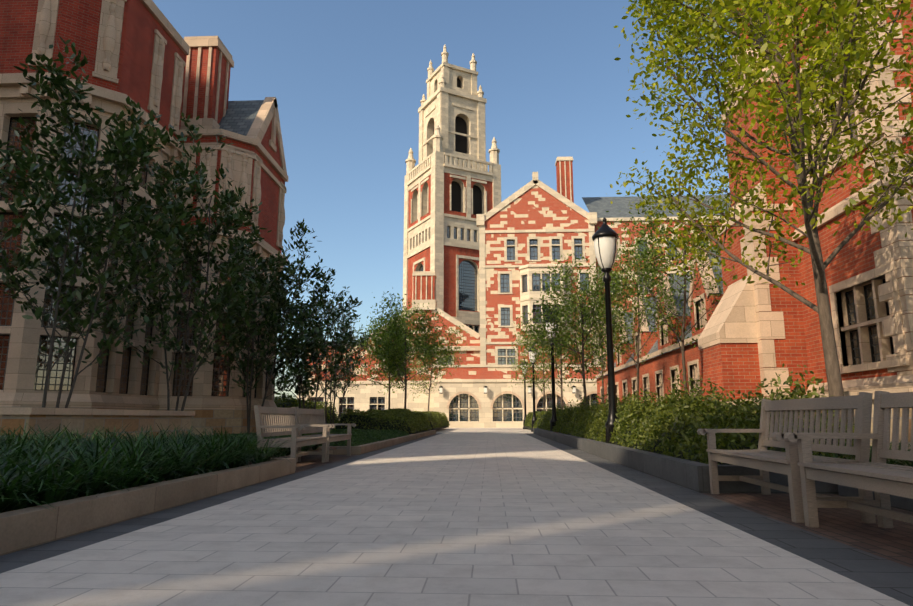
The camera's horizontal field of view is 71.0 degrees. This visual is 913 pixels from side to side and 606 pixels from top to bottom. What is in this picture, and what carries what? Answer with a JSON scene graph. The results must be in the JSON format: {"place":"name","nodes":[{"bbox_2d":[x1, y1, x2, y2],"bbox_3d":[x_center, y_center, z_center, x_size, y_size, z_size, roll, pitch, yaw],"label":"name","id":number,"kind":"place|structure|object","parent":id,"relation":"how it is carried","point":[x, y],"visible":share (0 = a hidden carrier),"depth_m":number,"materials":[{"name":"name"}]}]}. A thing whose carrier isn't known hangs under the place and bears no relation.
{"place":"outdoors","nodes":[
{"label":"outdoors","id":0,"kind":"place"},
{"bbox_2d":[308,286,366,429],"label":"tree leaves","id":1,"kind":"object","parent":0,"point":[339,328],"depth_m":24.48,"materials":[{"name":"green plant"}]},
{"bbox_2d":[306,307,376,429],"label":"tree leaves","id":2,"kind":"object","parent":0,"point":[354,375],"depth_m":29.36,"materials":[{"name":"green plant"}]},
{"bbox_2d":[333,408,431,433],"bbox_3d":[-2.945,5.170,28.093,3.057,1.071,8.277,-1,-10,3],"label":"hedge","id":3,"kind":"object","parent":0,"point":[415,420],"depth_m":24.40,"materials":[{"name":"green plant"}]},
{"bbox_2d":[152,0,738,398],"label":"sky","id":4,"kind":"structure","parent":0,"point":[347,79],"materials":[{"name":"blue"}]},
{"bbox_2d":[0,428,912,605],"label":"paving","id":5,"kind":"structure","parent":0,"point":[484,517],"depth_m":3.86,"materials":[{"name":"stone"}]},
{"bbox_2d":[254,405,332,470],"bbox_3d":[-2.564,2.120,10.218,0.740,0.944,1.842,-1,-10,3],"label":"bench","id":6,"kind":"object","parent":5,"relation":"on","point":[287,417],"visible":0.9,"depth_m":9.99,"materials":[{"name":"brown wood"}]},
{"bbox_2d":[295,407,355,461],"bbox_3d":[-2.463,2.465,12.135,0.740,0.944,1.842,-1,-10,3],"label":"bench","id":7,"kind":"object","parent":5,"relation":"on","point":[310,416],"visible":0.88,"depth_m":12.07,"materials":[{"name":"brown wood"}]},
{"bbox_2d":[0,428,912,555],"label":"kerbs","id":8,"kind":"structure","parent":5,"relation":"on","point":[24,528],"depth_m":6.17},
{"bbox_2d":[0,386,912,449],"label":"garden walls","id":9,"kind":"structure","parent":5,"relation":"on","point":[81,419],"depth_m":10.10,"materials":[{"name":"stone"}]},
{"bbox_2d":[521,358,527,428],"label":"lamp post","id":10,"kind":"object","parent":5,"relation":"on","point":[525,415],"visible":0.52,"depth_m":45.16,"materials":[{"name":"black metal"}]},
{"bbox_2d":[528,344,536,431],"bbox_3d":[4.370,4.749,36.225,0.560,4.980,0.546,-1,-10,3],"label":"lamp post","id":11,"kind":"object","parent":5,"relation":"on","point":[534,419],"visible":0.56,"depth_m":36.19,"materials":[{"name":"black metal"}]},
{"bbox_2d":[697,392,875,522],"bbox_3d":[2.793,1.294,5.628,0.740,0.944,1.842,-1,-10,3],"label":"bench","id":12,"kind":"object","parent":5,"relation":"on","point":[763,459],"visible":0.79,"depth_m":5.33,"materials":[{"name":"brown wood"}]},
{"bbox_2d":[783,391,912,527],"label":"bench","id":13,"kind":"object","parent":5,"relation":"on","point":[880,478],"visible":0.98,"depth_m":4.41,"materials":[{"name":"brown wood"}]},
{"bbox_2d":[610,0,912,432],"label":"tree","id":14,"kind":"object","parent":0,"point":[817,45],"depth_m":7.76,"materials":[{"name":"green plant"}]},
{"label":"planter soil","id":15,"kind":"structure","parent":0,"visible":0},
{"bbox_2d":[0,36,211,407],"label":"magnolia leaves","id":16,"kind":"object","parent":15,"relation":"on","point":[139,144],"depth_m":11.13,"materials":[{"name":"green plant"}]},
{"bbox_2d":[0,422,298,512],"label":"liriope","id":17,"kind":"object","parent":15,"relation":"on","point":[57,467],"visible":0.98,"depth_m":5.53,"materials":[{"name":"green plant"}]},
{"bbox_2d":[52,112,271,410],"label":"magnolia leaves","id":18,"kind":"object","parent":15,"relation":"on","point":[230,197],"depth_m":14.23,"materials":[{"name":"green plant"}]},
{"bbox_2d":[87,431,321,457],"bbox_3d":[-4.436,2.463,11.267,3.834,0.441,5.290,-1,-10,3],"label":"liriope","id":19,"kind":"object","parent":15,"relation":"on","point":[286,452],"visible":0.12,"depth_m":11.35,"materials":[{"name":"green plant"}]},
{"bbox_2d":[204,211,348,433],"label":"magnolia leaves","id":20,"kind":"object","parent":15,"relation":"on","point":[269,311],"depth_m":17.83,"materials":[{"name":"green plant"}]},
{"bbox_2d":[274,394,337,424],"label":"shrubs","id":21,"kind":"object","parent":15,"relation":"on","point":[280,399],"depth_m":28.12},
{"bbox_2d":[208,429,409,445],"bbox_3d":[-4.035,3.864,18.670,4.245,0.307,9.964,-1,-10,3],"label":"ground cover","id":22,"kind":"object","parent":15,"relation":"on","point":[364,436],"depth_m":17.21,"materials":[{"name":"green plant"}]},
{"bbox_2d":[259,268,368,408],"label":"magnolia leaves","id":23,"kind":"object","parent":15,"relation":"on","point":[345,337],"depth_m":20.65,"materials":[{"name":"green plant"}]},
{"bbox_2d":[341,294,426,408],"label":"small tree leaves","id":24,"kind":"object","parent":15,"relation":"on","point":[373,342],"depth_m":31.04,"materials":[{"name":"green plant"}]},
{"bbox_2d":[363,291,461,408],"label":"small tree leaves","id":25,"kind":"object","parent":15,"relation":"on","point":[394,329],"depth_m":27.15,"materials":[{"name":"green plant"}]},
{"bbox_2d":[414,411,449,429],"bbox_3d":[-2.335,7.235,39.689,3.056,1.113,13.462,-1,-10,3],"label":"hedge","id":26,"kind":"object","parent":15,"relation":"on","point":[437,419],"depth_m":37.54,"materials":[{"name":"green plant"}]},
{"bbox_2d":[402,323,467,410],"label":"small tree leaves","id":27,"kind":"object","parent":15,"relation":"on","point":[423,366],"depth_m":39.91,"materials":[{"name":"green plant"}]},
{"bbox_2d":[524,411,549,428],"bbox_3d":[5.331,7.166,39.295,1.874,1.110,13.486,-1,-10,3],"label":"hedge","id":28,"kind":"object","parent":15,"relation":"on","point":[529,416],"depth_m":37.63,"materials":[{"name":"green plant"}]},
{"bbox_2d":[507,306,571,410],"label":"small tree leaves","id":29,"kind":"object","parent":15,"relation":"on","point":[523,371],"depth_m":39.13,"materials":[{"name":"green plant"}]},
{"bbox_2d":[546,312,557,430],"bbox_3d":[3.785,2.751,25.118,0.560,4.980,0.546,-1,-10,3],"label":"lamp post","id":30,"kind":"object","parent":15,"relation":"on","point":[553,419],"visible":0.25,"depth_m":24.99,"materials":[{"name":"black metal"}]},
{"bbox_2d":[511,290,606,409],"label":"small tree leaves","id":31,"kind":"object","parent":15,"relation":"on","point":[542,346],"depth_m":28.91,"materials":[{"name":"green plant"}]},
{"bbox_2d":[523,240,638,408],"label":"small tree leaves","id":32,"kind":"object","parent":15,"relation":"on","point":[564,300],"depth_m":21.23,"materials":[{"name":"green plant"}]},
{"bbox_2d":[559,272,642,402],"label":"small tree leaves","id":33,"kind":"object","parent":15,"relation":"on","point":[598,355],"depth_m":33.16,"materials":[{"name":"green plant"}]},
{"bbox_2d":[592,217,618,443],"bbox_3d":[3.158,0.611,13.226,0.560,4.980,0.546,-1,-10,3],"label":"lamp post","id":34,"kind":"object","parent":15,"relation":"on","point":[605,236],"visible":0.73,"depth_m":13.31,"materials":[{"name":"black metal"}]},
{"bbox_2d":[576,225,690,398],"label":"small tree leaves","id":35,"kind":"object","parent":15,"relation":"on","point":[621,300],"depth_m":26.02,"materials":[{"name":"green plant"}]},
{"bbox_2d":[594,168,730,393],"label":"small tree leaves","id":36,"kind":"object","parent":15,"relation":"on","point":[645,254],"depth_m":19.39,"materials":[{"name":"green plant"}]},
{"bbox_2d":[538,363,854,464],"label":"shrubs","id":37,"kind":"object","parent":15,"relation":"on","point":[649,419],"depth_m":9.05,"materials":[{"name":"green plant"}]},
{"bbox_2d":[812,441,912,466],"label":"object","id":38,"kind":"object","parent":15,"relation":"on","point":[895,461],"visible":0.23,"depth_m":6.06,"materials":[{"name":"green plant"}]},
{"label":"ground","id":39,"kind":"structure","parent":0,"visible":0},
{"bbox_2d":[0,0,288,436],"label":"building","id":40,"kind":"structure","parent":39,"relation":"on","point":[146,55],"depth_m":17.63,"materials":[{"name":"brick"}]},
{"bbox_2d":[403,45,500,333],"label":"tower","id":41,"kind":"structure","parent":39,"relation":"on","point":[452,186],"depth_m":82.89,"materials":[{"name":"stone"}]},
{"bbox_2d":[297,156,730,427],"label":"building","id":42,"kind":"structure","parent":39,"relation":"on","point":[526,230],"depth_m":55.87,"materials":[{"name":"brick"}]},
{"bbox_2d":[595,0,912,404],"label":"building","id":43,"kind":"structure","parent":39,"relation":"on","point":[751,336],"depth_m":13.51,"materials":[{"name":"brick"}]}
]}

